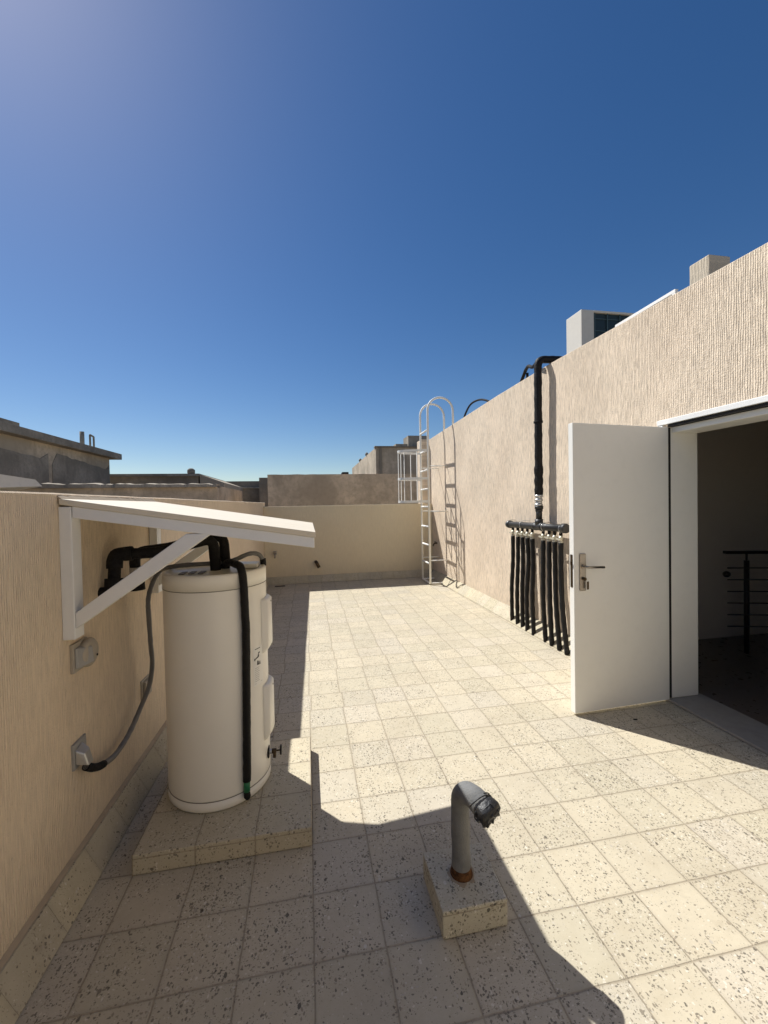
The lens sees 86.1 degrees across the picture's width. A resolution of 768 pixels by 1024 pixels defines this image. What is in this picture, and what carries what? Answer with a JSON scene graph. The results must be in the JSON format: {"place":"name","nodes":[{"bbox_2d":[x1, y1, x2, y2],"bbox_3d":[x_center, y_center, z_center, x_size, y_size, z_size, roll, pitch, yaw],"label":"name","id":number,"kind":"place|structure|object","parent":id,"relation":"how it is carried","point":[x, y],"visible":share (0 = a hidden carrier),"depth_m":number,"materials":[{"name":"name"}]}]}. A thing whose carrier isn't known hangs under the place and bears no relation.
{"place":"outdoors","nodes":[
{"label":"outdoors","id":0,"kind":"place"},
{"bbox_2d":[0,421,121,483],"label":"house","id":1,"kind":"structure","parent":0,"point":[39,457],"depth_m":9.73,"materials":[{"name":"grey concrete"}]},
{"bbox_2d":[0,418,19,425],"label":"roof bulkhead","id":2,"kind":"object","parent":1,"relation":"on","point":[9,421],"visible":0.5,"depth_m":9.35,"materials":[{"name":"grey concrete"}]},
{"bbox_2d":[79,431,84,443],"bbox_3d":[-8.938,-2.096,12.179,0.116,0.560,0.116,-1,1,-11],"label":"roof pipe","id":3,"kind":"object","parent":1,"relation":"on","point":[82,438],"visible":0.66,"depth_m":12.14,"materials":[{"name":"grey metal"}]},
{"bbox_2d":[89,434,94,446],"bbox_3d":[-8.973,-2.102,12.640,0.056,0.553,0.275,-1,1,-11],"label":"roof pipe","id":4,"kind":"object","parent":1,"relation":"on","point":[90,435],"visible":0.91,"depth_m":12.59,"materials":[{"name":"grey metal"}]},
{"bbox_2d":[17,483,241,501],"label":"neighbour parapet","id":5,"kind":"structure","parent":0,"point":[206,491],"depth_m":7.85,"materials":[{"name":"concrete"}]},
{"bbox_2d":[110,474,242,500],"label":"house","id":6,"kind":"structure","parent":0,"point":[159,478],"depth_m":14.33,"materials":[{"name":"grey concrete"}]},
{"bbox_2d":[187,468,194,473],"bbox_3d":[-6.852,-1.448,14.613,0.264,0.200,0.264,-1,1,-11],"label":"roof vent","id":7,"kind":"object","parent":6,"relation":"on","point":[190,470],"visible":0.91,"depth_m":14.52,"materials":[{"name":"grey metal"}]},
{"bbox_2d":[0,0,767,480],"label":"sky","id":8,"kind":"structure","parent":0,"point":[241,240],"materials":[{"name":"blue"}]},
{"bbox_2d":[352,446,417,473],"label":"building","id":9,"kind":"structure","parent":0,"point":[380,460],"depth_m":13.18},
{"bbox_2d":[403,436,426,445],"bbox_3d":[1.051,-2.283,13.837,0.650,0.455,0.690,-1,1,-11],"label":"roof box","id":10,"kind":"object","parent":9,"relation":"on","point":[410,440],"visible":0.29,"depth_m":13.48,"materials":[{"name":"grey concrete"}]},
{"bbox_2d":[15,577,767,1023],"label":"floor","id":11,"kind":"structure","parent":0,"point":[627,855],"depth_m":1.75,"materials":[{"name":"beige tile"}]},
{"bbox_2d":[0,491,267,1023],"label":"parapet wall","id":12,"kind":"structure","parent":11,"relation":"on","point":[63,828],"depth_m":1.60,"materials":[{"name":"beige paint"}]},
{"bbox_2d":[71,733,92,771],"bbox_3d":[-1.268,1.015,1.745,0.060,0.107,0.098,-1,1,-11],"label":"isolator box","id":13,"kind":"object","parent":12,"relation":"attached to","point":[81,754],"visible":1,"depth_m":1.71,"materials":[{"name":"grey plastic"}]},
{"bbox_2d":[69,637,98,673],"bbox_3d":[-1.283,0.610,1.778,0.059,0.124,0.153,-1,1,-11],"label":"weatherproof socket","id":14,"kind":"object","parent":12,"relation":"attached to","point":[84,651],"visible":1,"depth_m":1.74,"materials":[{"name":"plastic"}]},
{"bbox_2d":[140,674,151,699],"bbox_3d":[-1.397,1.030,2.422,0.027,0.114,0.115,-1,1,-11],"label":"cover plate","id":15,"kind":"object","parent":12,"relation":"attached to","point":[143,683],"visible":0.48,"depth_m":2.38,"materials":[{"name":"plastic"}]},
{"bbox_2d":[57,495,315,639],"bbox_3d":[-0.890,0.204,2.216,1.014,0.588,0.983,-1,1,-11],"label":"canopy","id":16,"kind":"object","parent":12,"relation":"attached to","point":[197,523],"visible":0.99,"depth_m":1.72,"materials":[{"name":"white metal"}]},
{"bbox_2d":[132,737,311,874],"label":"heater plinth","id":17,"kind":"structure","parent":11,"relation":"on","point":[273,813],"depth_m":1.89,"materials":[{"name":"stone"}]},
{"bbox_2d":[162,561,281,812],"bbox_3d":[-0.884,0.860,2.204,0.511,1.156,0.511,0,2,40],"label":"water heater","id":18,"kind":"object","parent":17,"relation":"on","point":[202,623],"visible":0.84,"depth_m":1.98,"materials":[{"name":"metal"}]},
{"bbox_2d":[98,536,220,598],"bbox_3d":[-1.116,0.269,2.058,0.560,0.287,0.095,-2,1,-26],"label":"insulated pipe","id":19,"kind":"object","parent":18,"relation":"attached to","point":[116,558],"visible":0.68,"depth_m":1.99,"materials":[{"name":"black plastic"}]},
{"bbox_2d":[82,551,265,771],"bbox_3d":[-1.128,0.694,2.182,0.870,0.937,0.494,-2,2,-46],"label":"conduit","id":20,"kind":"object","parent":18,"relation":"attached to","point":[95,767],"visible":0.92,"depth_m":2.24,"materials":[{"name":"black plastic"}]},
{"bbox_2d":[129,535,229,590],"bbox_3d":[-1.125,0.263,2.215,0.577,0.303,0.085,-1,1,-2],"label":"insulated pipe","id":21,"kind":"object","parent":18,"relation":"attached to","point":[135,564],"visible":0.31,"depth_m":2.21,"materials":[{"name":"black plastic"}]},
{"bbox_2d":[222,559,250,799],"bbox_3d":[-0.764,0.829,2.126,0.054,1.172,0.309,-2,2,-39],"label":"overflow pipe","id":22,"kind":"object","parent":18,"relation":"attached to","point":[239,566],"visible":1,"depth_m":2.01,"materials":[{"name":"black plastic"}]},
{"bbox_2d":[263,504,432,584],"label":"parapet wall","id":23,"kind":"structure","parent":11,"relation":"on","point":[362,542],"depth_m":8.46,"materials":[{"name":"beige paint"}]},
{"bbox_2d":[423,843,506,938],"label":"pipe plinth","id":24,"kind":"structure","parent":11,"relation":"on","point":[479,904],"depth_m":1.52,"materials":[{"name":"stone"}]},
{"bbox_2d":[447,781,500,887],"bbox_3d":[0.333,1.215,1.547,0.111,0.403,0.252,-2,1,-28],"label":"vent pipe","id":25,"kind":"object","parent":24,"relation":"on","point":[482,805],"visible":1,"depth_m":1.57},
{"bbox_2d":[566,309,634,353],"bbox_3d":[3.059,-2.077,5.651,1.000,1.193,0.325,-1,1,-11],"label":"air conditioner","id":26,"kind":"object","parent":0,"point":[583,326],"visible":0.25,"depth_m":5.47,"materials":[{"name":"beige metal"}]},
{"bbox_3d":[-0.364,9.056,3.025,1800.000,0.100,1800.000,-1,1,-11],"label":"ground","id":27,"kind":"structure","parent":0,"visible":0},
{"bbox_2d":[0,474,40,490],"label":"neighbour ledge","id":28,"kind":"object","parent":27,"relation":"on","point":[10,483],"visible":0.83,"depth_m":4.35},
{"bbox_2d":[225,481,259,501],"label":"distant building","id":29,"kind":"structure","parent":27,"relation":"on","point":[250,491],"depth_m":19.54,"materials":[{"name":"grey concrete"}]},
{"bbox_2d":[259,478,267,506],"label":"distant building","id":30,"kind":"structure","parent":27,"relation":"on","point":[263,488],"depth_m":12.24,"materials":[{"name":"grey concrete"}]},
{"bbox_2d":[267,474,417,506],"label":"neighbour wall","id":31,"kind":"structure","parent":27,"relation":"on","point":[326,489],"depth_m":10.35,"materials":[{"name":"beige paint"}]},
{"bbox_3d":[2.127,5.259,3.375,7.600,7.360,11.900,-1,1,-11],"label":"house","id":32,"kind":"object","parent":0,"visible":0},
{"bbox_2d":[417,439,427,503],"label":"wall pier","id":33,"kind":"structure","parent":32,"relation":"on","point":[424,474],"depth_m":8.92,"materials":[{"name":"paint"}]},
{"bbox_2d":[428,242,767,697],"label":"house wall","id":34,"kind":"structure","parent":32,"relation":"on","point":[700,345],"depth_m":4.30,"materials":[{"name":"paint"}]},
{"bbox_2d":[397,396,453,583],"bbox_3d":[0.802,-0.412,8.011,1.073,3.540,0.595,-1,1,-11],"label":"ladder","id":35,"kind":"object","parent":34,"relation":"attached to","point":[410,452],"visible":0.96,"depth_m":7.80,"materials":[{"name":"beige metal"}]},
{"bbox_2d":[463,399,489,417],"bbox_3d":[1.592,-1.721,6.899,0.068,0.358,1.377,-1,1,-13],"label":"cable loop","id":36,"kind":"object","parent":34,"relation":"attached to","point":[474,401],"visible":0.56,"depth_m":7.04,"materials":[{"name":"black plastic"}]},
{"bbox_2d":[520,364,533,381],"bbox_3d":[1.797,-1.704,5.054,0.101,0.224,0.752,-1,1,4],"label":"roof pipe","id":37,"kind":"object","parent":34,"relation":"on","point":[527,367],"visible":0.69,"depth_m":5.22,"materials":[{"name":"black plastic"}]},
{"bbox_2d":[505,356,569,654],"bbox_3d":[2.080,-0.175,4.788,0.829,3.187,1.295,-1,1,-11],"label":"pipe manifold","id":38,"kind":"object","parent":34,"relation":"attached to","point":[557,569],"visible":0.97,"depth_m":4.59,"materials":[{"name":"black plastic"}]},
{"bbox_2d":[615,289,677,326],"bbox_3d":[2.624,-1.621,3.698,0.690,0.377,0.660,-1,1,-11],"label":"skylight frame","id":39,"kind":"object","parent":34,"relation":"on","point":[671,293],"visible":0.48,"depth_m":3.52,"materials":[{"name":"white metal"}]},
{"bbox_2d":[568,395,767,754],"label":"door","id":40,"kind":"structure","parent":34,"relation":"attached to","point":[633,523],"depth_m":3.03,"materials":[{"name":"paint"}]},
{"bbox_2d":[568,423,669,713],"bbox_3d":[1.753,0.399,3.017,0.840,2.085,0.112,-1,1,-13],"label":"door leaf","id":41,"kind":"structure","parent":40,"relation":"in","point":[619,505],"depth_m":3.02,"materials":[{"name":"paint"}]},
{"bbox_2d":[697,420,767,725],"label":"stair room","id":42,"kind":"object","parent":32,"relation":"on","point":[732,481],"visible":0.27,"depth_m":4.50,"materials":[{"name":"paint"}]},
{"bbox_2d":[690,255,729,284],"bbox_3d":[2.847,-1.811,3.597,0.220,0.753,0.185,-1,1,-11],"label":"roof stack","id":43,"kind":"object","parent":42,"relation":"on","point":[707,265],"visible":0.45,"depth_m":3.51,"materials":[{"name":"paint"}]},
{"bbox_2d":[722,550,767,653],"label":"stair railing","id":44,"kind":"object","parent":42,"relation":"on","point":[746,591],"visible":1,"depth_m":4.03,"materials":[{"name":"metal"}]}
]}

